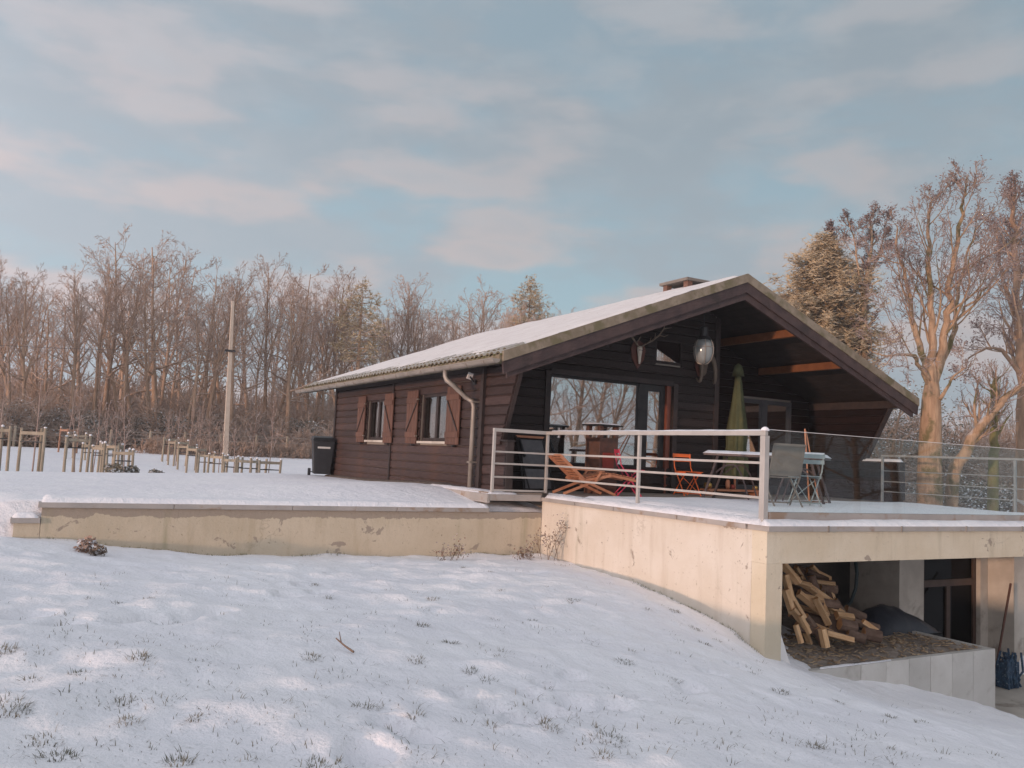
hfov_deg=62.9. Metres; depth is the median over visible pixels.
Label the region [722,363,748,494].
closed parasol
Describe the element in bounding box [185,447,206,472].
tree stake
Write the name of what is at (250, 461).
tree stake
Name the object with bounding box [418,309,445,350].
bare tree
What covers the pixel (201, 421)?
sapling
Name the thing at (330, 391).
bare tree
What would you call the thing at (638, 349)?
deer skull
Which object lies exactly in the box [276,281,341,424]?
bare tree
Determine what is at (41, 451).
tree stake
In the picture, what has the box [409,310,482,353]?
bare tree
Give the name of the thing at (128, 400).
bare tree
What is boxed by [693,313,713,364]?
hanging lamp
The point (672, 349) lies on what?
upper window
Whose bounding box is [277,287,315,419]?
bare tree
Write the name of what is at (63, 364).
bare tree
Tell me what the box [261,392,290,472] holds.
sapling
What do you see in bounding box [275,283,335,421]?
bare tree
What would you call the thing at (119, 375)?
bare tree
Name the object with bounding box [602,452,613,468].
fire door
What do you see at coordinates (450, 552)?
dry plant
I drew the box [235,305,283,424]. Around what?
bare tree
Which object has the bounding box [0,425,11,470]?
tree stake
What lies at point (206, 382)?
bare tree
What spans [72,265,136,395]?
bare tree
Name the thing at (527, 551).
dry plant
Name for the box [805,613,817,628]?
firewood log
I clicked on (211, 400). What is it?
bare tree
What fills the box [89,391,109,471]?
sapling
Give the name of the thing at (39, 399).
sapling
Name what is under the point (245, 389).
bare tree
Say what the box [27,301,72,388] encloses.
bare tree
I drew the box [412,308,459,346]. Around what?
bare tree
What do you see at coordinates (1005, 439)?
brushwood
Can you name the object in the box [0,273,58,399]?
bare tree
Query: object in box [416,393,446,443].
window
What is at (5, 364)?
bare tree
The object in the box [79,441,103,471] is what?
tree stake
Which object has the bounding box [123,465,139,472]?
shrub
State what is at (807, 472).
tool handle
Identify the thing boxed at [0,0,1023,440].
sky
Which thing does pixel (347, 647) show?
fallen twig
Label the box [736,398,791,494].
porch door
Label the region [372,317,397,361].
bare tree
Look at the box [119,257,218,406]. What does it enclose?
bare tree
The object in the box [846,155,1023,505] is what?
tree
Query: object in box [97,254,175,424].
bare tree
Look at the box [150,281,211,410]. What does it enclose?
bare tree
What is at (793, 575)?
firewood log
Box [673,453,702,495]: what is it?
bistro chair
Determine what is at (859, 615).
firewood log
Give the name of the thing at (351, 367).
bare tree
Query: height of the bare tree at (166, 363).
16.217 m
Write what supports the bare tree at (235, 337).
on the snowy ground
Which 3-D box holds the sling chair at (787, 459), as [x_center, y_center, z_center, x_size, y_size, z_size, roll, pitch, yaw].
[4.201,1.414,13.016,0.528,0.964,0.520,3,-5,-7]
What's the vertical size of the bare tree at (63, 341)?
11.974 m
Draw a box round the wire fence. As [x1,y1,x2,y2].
[4,426,310,446]
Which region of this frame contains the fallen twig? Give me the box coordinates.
[336,632,353,652]
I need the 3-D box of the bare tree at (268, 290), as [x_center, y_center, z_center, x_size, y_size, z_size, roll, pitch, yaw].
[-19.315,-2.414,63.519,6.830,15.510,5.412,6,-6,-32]
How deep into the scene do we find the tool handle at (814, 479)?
15.18 m
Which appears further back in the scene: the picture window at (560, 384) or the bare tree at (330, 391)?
the bare tree at (330, 391)
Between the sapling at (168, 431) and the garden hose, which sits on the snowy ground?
the sapling at (168, 431)
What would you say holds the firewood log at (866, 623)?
on the firewood log at (874, 635)
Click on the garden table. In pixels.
(717, 453)
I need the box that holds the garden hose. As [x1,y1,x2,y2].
[844,562,858,606]
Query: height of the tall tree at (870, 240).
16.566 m
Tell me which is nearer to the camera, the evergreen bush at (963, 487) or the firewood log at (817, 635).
the firewood log at (817, 635)
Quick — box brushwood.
[870,391,1015,511]
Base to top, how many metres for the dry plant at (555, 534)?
0.868 m
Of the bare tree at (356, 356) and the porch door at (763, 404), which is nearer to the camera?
the porch door at (763, 404)
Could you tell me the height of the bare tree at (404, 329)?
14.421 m
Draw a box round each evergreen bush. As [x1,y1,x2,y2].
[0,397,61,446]
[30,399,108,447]
[125,411,200,448]
[157,410,196,434]
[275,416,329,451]
[869,382,979,495]
[871,424,986,494]
[875,409,918,493]
[905,475,1011,509]
[943,479,1013,511]
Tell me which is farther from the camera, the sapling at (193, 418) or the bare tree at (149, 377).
the bare tree at (149, 377)
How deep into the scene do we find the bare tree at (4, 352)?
64.38 m
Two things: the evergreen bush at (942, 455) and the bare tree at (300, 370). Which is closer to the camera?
the evergreen bush at (942, 455)
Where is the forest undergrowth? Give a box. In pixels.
[0,368,334,450]
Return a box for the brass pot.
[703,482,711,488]
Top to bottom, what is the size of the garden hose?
0.843 m
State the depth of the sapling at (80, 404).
36.41 m
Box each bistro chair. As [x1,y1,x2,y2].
[614,449,644,496]
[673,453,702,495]
[787,452,824,506]
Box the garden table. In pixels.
[701,450,831,503]
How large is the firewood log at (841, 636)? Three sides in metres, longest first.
0.380 x 0.142 x 0.104 m
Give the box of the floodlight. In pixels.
[466,372,476,384]
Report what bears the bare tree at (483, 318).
on the snowy ground
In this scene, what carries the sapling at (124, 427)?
on the snowy ground
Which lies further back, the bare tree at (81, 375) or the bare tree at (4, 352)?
the bare tree at (81, 375)
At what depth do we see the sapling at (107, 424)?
29.68 m
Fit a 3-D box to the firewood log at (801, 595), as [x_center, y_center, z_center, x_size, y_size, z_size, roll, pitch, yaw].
[4.231,3.102,11.804,0.508,0.110,0.146,40,12,2]
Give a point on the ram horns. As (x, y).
(701, 370)
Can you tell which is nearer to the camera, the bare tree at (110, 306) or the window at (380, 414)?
the window at (380, 414)
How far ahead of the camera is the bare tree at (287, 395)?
58.76 m
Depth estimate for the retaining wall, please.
12.30 m
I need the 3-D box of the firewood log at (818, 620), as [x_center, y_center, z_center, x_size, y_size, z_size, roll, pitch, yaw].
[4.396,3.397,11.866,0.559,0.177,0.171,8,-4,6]
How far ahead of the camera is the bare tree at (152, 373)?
60.54 m
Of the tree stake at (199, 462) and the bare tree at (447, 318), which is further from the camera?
the bare tree at (447, 318)
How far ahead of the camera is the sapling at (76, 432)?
26.08 m
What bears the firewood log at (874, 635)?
on the concrete terrace
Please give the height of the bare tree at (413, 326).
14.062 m
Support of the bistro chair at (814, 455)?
on the concrete terrace
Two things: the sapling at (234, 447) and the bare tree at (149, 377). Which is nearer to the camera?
the sapling at (234, 447)
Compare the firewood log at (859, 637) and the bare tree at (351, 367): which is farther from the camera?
the bare tree at (351, 367)
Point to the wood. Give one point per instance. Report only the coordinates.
(251, 406)
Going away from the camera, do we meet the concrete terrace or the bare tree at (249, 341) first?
the concrete terrace
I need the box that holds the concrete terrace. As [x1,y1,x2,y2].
[430,484,1023,718]
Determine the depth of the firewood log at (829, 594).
12.33 m
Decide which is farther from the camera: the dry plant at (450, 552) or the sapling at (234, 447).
the sapling at (234, 447)
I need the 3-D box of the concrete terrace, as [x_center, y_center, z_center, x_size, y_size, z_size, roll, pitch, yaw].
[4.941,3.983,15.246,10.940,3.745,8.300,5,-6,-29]
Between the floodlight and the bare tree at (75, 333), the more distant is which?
the bare tree at (75, 333)
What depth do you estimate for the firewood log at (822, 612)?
11.64 m
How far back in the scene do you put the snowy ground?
6.56 m
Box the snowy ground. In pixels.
[0,446,1023,767]
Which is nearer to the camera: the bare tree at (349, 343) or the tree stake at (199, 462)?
the tree stake at (199, 462)
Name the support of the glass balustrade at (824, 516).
on the concrete terrace
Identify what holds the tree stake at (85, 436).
on the snowy ground
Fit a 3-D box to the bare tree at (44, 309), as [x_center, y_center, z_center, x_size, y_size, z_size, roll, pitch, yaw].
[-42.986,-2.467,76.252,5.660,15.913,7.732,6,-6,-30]
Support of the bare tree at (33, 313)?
on the snowy ground
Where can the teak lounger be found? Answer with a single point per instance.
(591, 477)
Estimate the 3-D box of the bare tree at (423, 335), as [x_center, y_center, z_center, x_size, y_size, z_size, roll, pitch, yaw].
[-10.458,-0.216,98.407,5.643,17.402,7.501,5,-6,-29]
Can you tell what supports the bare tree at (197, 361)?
on the snowy ground
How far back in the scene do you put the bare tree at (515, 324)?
69.07 m
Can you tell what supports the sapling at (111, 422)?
on the snowy ground
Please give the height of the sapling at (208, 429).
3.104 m
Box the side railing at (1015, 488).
[881,455,1023,511]
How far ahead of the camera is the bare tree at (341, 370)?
64.72 m
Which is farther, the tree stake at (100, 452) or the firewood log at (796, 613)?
the tree stake at (100, 452)
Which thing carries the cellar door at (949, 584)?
in the concrete terrace
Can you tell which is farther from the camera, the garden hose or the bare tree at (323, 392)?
the bare tree at (323, 392)
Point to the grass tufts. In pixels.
(322, 760)
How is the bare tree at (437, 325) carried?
on the snowy ground
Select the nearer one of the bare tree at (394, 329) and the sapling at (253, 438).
the sapling at (253, 438)
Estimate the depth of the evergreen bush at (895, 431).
34.95 m
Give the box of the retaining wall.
[10,494,541,556]
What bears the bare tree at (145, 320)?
on the snowy ground
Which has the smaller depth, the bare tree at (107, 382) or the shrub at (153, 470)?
the shrub at (153, 470)
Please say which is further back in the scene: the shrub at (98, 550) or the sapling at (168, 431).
the sapling at (168, 431)
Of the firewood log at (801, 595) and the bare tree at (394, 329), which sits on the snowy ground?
the bare tree at (394, 329)
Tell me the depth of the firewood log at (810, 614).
12.06 m
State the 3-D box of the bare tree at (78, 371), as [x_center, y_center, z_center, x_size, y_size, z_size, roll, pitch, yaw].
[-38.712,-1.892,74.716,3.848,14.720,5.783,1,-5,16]
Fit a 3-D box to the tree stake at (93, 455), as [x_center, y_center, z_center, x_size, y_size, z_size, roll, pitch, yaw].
[-14.425,2.938,29.709,0.848,1.587,0.744,1,-5,20]
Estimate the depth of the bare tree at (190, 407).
55.79 m
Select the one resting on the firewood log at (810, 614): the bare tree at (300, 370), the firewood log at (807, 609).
the firewood log at (807, 609)
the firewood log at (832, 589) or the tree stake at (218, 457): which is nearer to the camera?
the firewood log at (832, 589)
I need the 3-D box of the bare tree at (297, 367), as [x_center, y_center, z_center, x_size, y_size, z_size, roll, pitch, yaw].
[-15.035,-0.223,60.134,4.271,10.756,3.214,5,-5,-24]
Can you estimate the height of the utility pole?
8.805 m
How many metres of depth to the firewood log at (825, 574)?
12.43 m
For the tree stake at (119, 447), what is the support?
on the snowy ground
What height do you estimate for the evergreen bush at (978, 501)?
1.889 m
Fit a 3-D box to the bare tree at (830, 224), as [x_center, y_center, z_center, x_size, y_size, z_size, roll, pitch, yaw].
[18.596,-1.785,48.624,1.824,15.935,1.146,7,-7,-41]
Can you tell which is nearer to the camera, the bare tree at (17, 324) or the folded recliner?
the folded recliner
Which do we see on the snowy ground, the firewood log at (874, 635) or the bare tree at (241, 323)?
the bare tree at (241, 323)
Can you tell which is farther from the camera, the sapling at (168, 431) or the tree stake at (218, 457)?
the sapling at (168, 431)
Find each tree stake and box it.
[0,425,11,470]
[16,427,46,471]
[57,427,78,452]
[62,434,91,471]
[66,431,86,459]
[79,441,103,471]
[90,445,114,471]
[101,441,123,472]
[111,448,134,471]
[161,437,178,461]
[167,439,188,465]
[176,442,197,470]
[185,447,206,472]
[196,451,215,472]
[207,453,228,472]
[222,455,243,472]
[236,455,258,472]
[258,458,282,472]
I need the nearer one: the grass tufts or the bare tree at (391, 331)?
the grass tufts
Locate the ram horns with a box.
[695,355,716,383]
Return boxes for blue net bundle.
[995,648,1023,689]
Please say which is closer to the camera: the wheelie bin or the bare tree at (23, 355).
the wheelie bin
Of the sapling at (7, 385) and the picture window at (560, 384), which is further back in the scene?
the sapling at (7, 385)
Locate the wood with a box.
[0,354,335,424]
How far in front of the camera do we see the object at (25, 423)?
48.38 m
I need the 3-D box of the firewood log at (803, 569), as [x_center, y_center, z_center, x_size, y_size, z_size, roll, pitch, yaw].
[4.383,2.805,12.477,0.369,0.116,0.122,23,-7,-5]
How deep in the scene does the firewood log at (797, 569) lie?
12.25 m
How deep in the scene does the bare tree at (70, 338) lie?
51.24 m
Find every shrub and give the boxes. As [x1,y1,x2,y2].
[73,535,97,552]
[88,543,107,556]
[103,462,123,472]
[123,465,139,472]
[148,468,163,472]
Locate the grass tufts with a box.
[0,562,1008,767]
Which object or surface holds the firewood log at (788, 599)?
on the firewood log at (796, 613)
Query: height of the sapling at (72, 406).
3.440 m
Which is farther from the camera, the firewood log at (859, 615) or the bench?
the bench
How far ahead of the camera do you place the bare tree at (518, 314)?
70.74 m
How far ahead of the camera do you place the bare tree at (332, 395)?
86.30 m
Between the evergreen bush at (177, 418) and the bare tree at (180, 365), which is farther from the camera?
the bare tree at (180, 365)
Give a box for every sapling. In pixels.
[0,341,22,433]
[15,339,59,471]
[62,385,82,431]
[68,402,84,471]
[69,379,90,444]
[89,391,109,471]
[95,402,116,457]
[107,403,129,445]
[115,393,134,471]
[164,411,172,456]
[172,410,186,465]
[179,392,206,445]
[196,396,206,452]
[200,406,218,452]
[213,424,227,472]
[228,425,241,472]
[245,411,262,467]
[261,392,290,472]
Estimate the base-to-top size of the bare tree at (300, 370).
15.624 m
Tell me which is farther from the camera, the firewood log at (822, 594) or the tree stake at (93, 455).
the tree stake at (93, 455)
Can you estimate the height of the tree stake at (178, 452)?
1.474 m
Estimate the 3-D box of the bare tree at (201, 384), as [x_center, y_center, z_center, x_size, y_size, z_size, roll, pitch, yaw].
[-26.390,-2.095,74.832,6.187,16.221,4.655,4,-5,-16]
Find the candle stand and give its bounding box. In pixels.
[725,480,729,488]
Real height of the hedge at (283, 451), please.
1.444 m
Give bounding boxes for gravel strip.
[325,474,464,486]
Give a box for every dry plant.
[434,535,471,560]
[511,541,538,559]
[528,513,569,559]
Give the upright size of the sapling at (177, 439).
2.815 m
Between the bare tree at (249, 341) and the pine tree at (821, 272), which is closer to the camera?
the pine tree at (821, 272)
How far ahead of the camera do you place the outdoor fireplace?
15.35 m
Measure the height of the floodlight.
0.224 m
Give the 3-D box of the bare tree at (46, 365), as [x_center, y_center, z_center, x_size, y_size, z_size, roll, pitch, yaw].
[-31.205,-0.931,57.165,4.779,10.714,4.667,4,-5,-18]
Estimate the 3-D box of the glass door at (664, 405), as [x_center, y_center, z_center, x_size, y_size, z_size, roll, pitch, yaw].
[2.963,1.131,17.269,0.661,2.218,0.172,5,-6,-29]
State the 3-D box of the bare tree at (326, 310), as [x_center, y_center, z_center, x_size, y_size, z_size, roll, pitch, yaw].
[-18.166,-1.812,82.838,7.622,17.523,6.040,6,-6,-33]
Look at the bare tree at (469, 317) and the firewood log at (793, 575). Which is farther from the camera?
the bare tree at (469, 317)
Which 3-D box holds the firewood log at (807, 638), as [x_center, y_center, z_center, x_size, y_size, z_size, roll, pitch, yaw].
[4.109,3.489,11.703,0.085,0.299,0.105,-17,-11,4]
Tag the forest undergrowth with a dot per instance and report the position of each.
(138, 410)
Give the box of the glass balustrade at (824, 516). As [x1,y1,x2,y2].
[768,429,1023,520]
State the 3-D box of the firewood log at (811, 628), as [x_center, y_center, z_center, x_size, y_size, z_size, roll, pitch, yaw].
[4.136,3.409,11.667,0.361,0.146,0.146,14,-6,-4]
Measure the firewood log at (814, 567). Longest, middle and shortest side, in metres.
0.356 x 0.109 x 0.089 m
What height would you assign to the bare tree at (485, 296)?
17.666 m
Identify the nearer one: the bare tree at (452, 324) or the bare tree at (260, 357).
the bare tree at (260, 357)
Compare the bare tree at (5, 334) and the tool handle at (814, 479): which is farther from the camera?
the bare tree at (5, 334)
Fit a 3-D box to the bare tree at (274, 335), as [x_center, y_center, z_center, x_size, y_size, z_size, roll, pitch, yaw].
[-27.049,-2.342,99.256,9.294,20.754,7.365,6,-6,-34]
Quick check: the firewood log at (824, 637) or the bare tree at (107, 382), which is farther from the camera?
the bare tree at (107, 382)
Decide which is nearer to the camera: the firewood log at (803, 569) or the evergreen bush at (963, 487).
the firewood log at (803, 569)
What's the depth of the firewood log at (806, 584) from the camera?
11.80 m
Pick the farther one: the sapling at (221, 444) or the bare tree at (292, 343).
the bare tree at (292, 343)
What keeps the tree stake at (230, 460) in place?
on the snowy ground
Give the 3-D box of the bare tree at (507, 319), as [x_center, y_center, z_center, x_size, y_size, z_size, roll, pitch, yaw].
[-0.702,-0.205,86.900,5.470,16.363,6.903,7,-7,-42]
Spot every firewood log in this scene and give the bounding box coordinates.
[782,563,801,584]
[782,574,794,600]
[782,588,794,614]
[789,608,809,629]
[790,579,811,588]
[791,583,799,597]
[793,564,809,576]
[793,598,806,617]
[793,624,803,643]
[794,566,806,579]
[795,621,819,634]
[796,589,828,615]
[796,592,823,602]
[798,615,811,634]
[800,586,817,594]
[800,604,819,615]
[803,633,812,644]
[804,611,820,616]
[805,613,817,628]
[806,568,828,579]
[806,580,833,599]
[807,575,819,589]
[809,565,822,574]
[809,567,831,579]
[810,616,836,626]
[812,597,831,625]
[814,626,820,646]
[817,579,835,585]
[818,584,837,593]
[818,628,830,647]
[822,598,839,608]
[823,601,829,615]
[824,585,835,598]
[827,624,845,633]
[827,629,854,642]
[834,611,854,620]
[836,618,858,631]
[844,605,866,619]
[846,629,866,643]
[854,618,879,629]
[861,619,878,629]
[861,627,882,642]
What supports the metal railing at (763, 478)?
on the concrete terrace
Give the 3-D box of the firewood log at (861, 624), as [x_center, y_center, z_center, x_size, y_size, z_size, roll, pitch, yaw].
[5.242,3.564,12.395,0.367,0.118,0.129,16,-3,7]
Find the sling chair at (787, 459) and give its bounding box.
[768,443,805,506]
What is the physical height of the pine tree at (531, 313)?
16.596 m
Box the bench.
[700,488,758,495]
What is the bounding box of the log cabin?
[295,274,918,501]
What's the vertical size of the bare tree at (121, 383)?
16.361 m
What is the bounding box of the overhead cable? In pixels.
[0,345,358,366]
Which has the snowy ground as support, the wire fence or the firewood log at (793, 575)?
the wire fence
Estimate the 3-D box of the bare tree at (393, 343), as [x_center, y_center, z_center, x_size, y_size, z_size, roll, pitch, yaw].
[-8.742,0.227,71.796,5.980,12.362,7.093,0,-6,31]
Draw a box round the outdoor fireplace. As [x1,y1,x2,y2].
[582,423,622,494]
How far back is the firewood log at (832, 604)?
11.89 m
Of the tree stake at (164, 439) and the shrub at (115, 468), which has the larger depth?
the tree stake at (164, 439)
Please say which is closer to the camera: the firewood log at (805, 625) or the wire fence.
the firewood log at (805, 625)
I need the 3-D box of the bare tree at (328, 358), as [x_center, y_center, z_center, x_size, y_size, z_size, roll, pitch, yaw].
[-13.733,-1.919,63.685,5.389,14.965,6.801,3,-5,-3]
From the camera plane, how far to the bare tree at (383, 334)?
92.64 m
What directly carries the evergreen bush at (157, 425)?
on the snowy ground
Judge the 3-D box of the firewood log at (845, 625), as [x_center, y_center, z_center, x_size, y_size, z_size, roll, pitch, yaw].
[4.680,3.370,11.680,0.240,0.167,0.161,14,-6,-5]
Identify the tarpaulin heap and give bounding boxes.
[858,604,940,635]
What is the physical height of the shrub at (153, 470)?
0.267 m
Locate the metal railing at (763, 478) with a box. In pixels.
[490,427,769,521]
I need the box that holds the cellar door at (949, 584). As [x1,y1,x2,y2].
[924,558,975,643]
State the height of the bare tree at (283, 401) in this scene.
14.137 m
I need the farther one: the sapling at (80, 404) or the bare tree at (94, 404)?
the bare tree at (94, 404)
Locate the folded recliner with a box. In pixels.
[516,435,556,490]
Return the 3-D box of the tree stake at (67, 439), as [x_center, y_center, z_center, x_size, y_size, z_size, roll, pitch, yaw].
[-13.627,2.371,26.160,0.763,1.646,0.685,6,-6,-33]
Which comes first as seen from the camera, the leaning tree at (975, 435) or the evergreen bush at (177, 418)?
the leaning tree at (975, 435)
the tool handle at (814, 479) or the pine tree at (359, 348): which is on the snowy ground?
the pine tree at (359, 348)
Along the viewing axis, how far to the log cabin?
17.81 m
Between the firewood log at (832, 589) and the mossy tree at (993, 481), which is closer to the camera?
the firewood log at (832, 589)
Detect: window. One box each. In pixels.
[364,400,384,441]
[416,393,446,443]
[549,374,645,492]
[654,339,682,365]
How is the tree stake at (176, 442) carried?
on the snowy ground
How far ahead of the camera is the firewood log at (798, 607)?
11.47 m
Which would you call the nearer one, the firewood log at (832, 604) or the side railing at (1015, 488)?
the firewood log at (832, 604)
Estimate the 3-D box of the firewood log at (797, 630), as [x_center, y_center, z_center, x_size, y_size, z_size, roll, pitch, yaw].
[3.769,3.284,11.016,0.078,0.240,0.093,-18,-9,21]
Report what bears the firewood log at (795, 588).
on the concrete terrace
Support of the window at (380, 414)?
in the log cabin
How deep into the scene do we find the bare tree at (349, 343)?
85.63 m
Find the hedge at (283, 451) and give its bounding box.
[129,434,311,458]
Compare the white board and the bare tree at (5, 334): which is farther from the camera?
the bare tree at (5, 334)
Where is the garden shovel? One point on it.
(1004, 618)
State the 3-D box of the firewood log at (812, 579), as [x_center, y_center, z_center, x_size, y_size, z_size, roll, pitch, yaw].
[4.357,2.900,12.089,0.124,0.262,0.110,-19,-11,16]
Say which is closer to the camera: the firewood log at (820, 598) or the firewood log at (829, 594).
the firewood log at (820, 598)
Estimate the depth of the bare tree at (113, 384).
59.41 m
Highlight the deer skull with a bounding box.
[630,326,671,368]
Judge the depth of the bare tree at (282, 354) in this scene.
94.80 m
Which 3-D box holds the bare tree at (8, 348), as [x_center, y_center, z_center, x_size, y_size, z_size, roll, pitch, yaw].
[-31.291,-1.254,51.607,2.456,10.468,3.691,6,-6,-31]
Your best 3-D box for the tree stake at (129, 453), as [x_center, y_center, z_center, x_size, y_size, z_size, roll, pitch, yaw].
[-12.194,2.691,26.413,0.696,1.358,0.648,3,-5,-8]
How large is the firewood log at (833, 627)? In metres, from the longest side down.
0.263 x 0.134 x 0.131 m
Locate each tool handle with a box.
[801,429,817,502]
[806,431,827,502]
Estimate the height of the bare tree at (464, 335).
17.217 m
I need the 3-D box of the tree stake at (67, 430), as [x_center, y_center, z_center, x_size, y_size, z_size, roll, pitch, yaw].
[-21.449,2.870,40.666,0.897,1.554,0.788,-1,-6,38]
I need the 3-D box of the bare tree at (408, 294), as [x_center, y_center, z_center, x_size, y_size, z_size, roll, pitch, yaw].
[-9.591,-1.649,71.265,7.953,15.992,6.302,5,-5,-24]
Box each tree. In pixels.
[0,255,40,396]
[0,262,51,411]
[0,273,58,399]
[0,280,36,375]
[0,281,28,404]
[0,283,80,401]
[0,285,31,390]
[4,274,62,399]
[10,271,71,398]
[13,292,91,408]
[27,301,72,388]
[28,256,99,406]
[37,277,98,446]
[39,289,84,399]
[40,283,99,402]
[44,282,114,422]
[50,223,179,418]
[61,264,158,421]
[68,252,130,416]
[68,273,141,413]
[70,263,138,428]
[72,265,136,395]
[94,262,179,433]
[95,271,171,410]
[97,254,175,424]
[101,239,180,417]
[102,230,215,416]
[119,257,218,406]
[122,260,209,414]
[130,284,225,412]
[137,251,210,412]
[150,243,207,411]
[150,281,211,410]
[150,311,270,427]
[161,291,225,424]
[162,284,248,414]
[168,256,253,424]
[184,273,249,399]
[191,278,264,409]
[191,286,258,433]
[195,298,240,403]
[196,261,270,427]
[201,284,277,423]
[210,279,271,405]
[216,252,298,422]
[219,285,263,373]
[234,295,331,407]
[235,263,337,436]
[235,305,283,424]
[246,284,337,441]
[255,280,312,405]
[259,270,330,408]
[271,304,379,412]
[274,311,329,431]
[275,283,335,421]
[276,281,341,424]
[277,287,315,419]
[292,300,355,424]
[298,266,365,428]
[299,278,366,398]
[317,287,389,375]
[318,293,384,376]
[320,299,352,409]
[325,275,393,369]
[327,312,371,394]
[330,307,381,371]
[343,325,390,368]
[353,299,410,369]
[355,306,417,367]
[361,272,438,356]
[370,310,424,364]
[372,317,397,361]
[374,314,415,358]
[377,287,448,356]
[378,287,435,359]
[390,297,440,354]
[404,312,438,354]
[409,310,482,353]
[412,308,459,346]
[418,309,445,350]
[424,299,454,344]
[428,274,512,343]
[434,316,479,341]
[438,313,473,343]
[439,299,471,344]
[442,288,500,340]
[447,291,504,337]
[495,308,518,329]
[496,294,536,329]
[498,299,542,327]
[502,273,554,327]
[763,228,904,379]
[823,219,840,328]
[830,200,897,371]
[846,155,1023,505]
[938,170,1023,512]
[944,358,1023,506]
[968,359,1018,510]
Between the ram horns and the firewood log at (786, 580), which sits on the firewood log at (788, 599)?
the firewood log at (786, 580)
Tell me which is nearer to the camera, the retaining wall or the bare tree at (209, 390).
the retaining wall
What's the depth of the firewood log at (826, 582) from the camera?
12.17 m
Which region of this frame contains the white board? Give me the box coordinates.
[781,636,789,663]
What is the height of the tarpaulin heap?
0.411 m
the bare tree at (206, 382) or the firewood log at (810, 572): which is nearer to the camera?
the firewood log at (810, 572)
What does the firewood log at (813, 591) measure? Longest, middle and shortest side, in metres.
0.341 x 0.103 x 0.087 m
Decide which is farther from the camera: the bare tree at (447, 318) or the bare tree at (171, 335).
the bare tree at (447, 318)
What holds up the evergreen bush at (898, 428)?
on the snowy ground
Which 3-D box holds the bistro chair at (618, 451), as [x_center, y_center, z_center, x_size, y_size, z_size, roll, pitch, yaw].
[2.104,1.604,15.104,0.485,0.839,0.420,3,-5,-4]
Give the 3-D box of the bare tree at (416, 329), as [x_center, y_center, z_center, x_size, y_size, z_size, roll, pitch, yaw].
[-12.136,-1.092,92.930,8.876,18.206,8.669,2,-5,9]
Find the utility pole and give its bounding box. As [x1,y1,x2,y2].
[222,301,235,454]
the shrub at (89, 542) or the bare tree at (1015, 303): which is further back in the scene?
the bare tree at (1015, 303)
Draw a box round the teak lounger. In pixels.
[548,454,635,495]
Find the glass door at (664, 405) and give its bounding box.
[643,384,670,492]
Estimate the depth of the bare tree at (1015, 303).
22.90 m
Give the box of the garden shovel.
[995,583,1011,685]
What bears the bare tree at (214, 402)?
on the snowy ground
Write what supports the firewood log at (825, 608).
on the firewood log at (818, 620)
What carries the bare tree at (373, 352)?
on the snowy ground
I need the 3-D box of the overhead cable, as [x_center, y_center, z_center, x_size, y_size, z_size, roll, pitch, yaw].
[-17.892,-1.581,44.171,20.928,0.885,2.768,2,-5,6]
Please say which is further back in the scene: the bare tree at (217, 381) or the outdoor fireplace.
the bare tree at (217, 381)
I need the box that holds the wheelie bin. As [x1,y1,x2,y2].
[307,436,335,474]
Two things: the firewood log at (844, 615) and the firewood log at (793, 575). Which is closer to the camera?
the firewood log at (793, 575)
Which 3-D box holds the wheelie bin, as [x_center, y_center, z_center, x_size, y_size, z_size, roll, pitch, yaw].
[-5.125,1.944,22.635,0.680,1.076,0.742,4,-5,-17]
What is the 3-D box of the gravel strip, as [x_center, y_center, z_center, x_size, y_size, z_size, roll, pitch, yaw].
[-2.950,2.179,18.952,0.342,0.232,8.700,5,-6,-29]

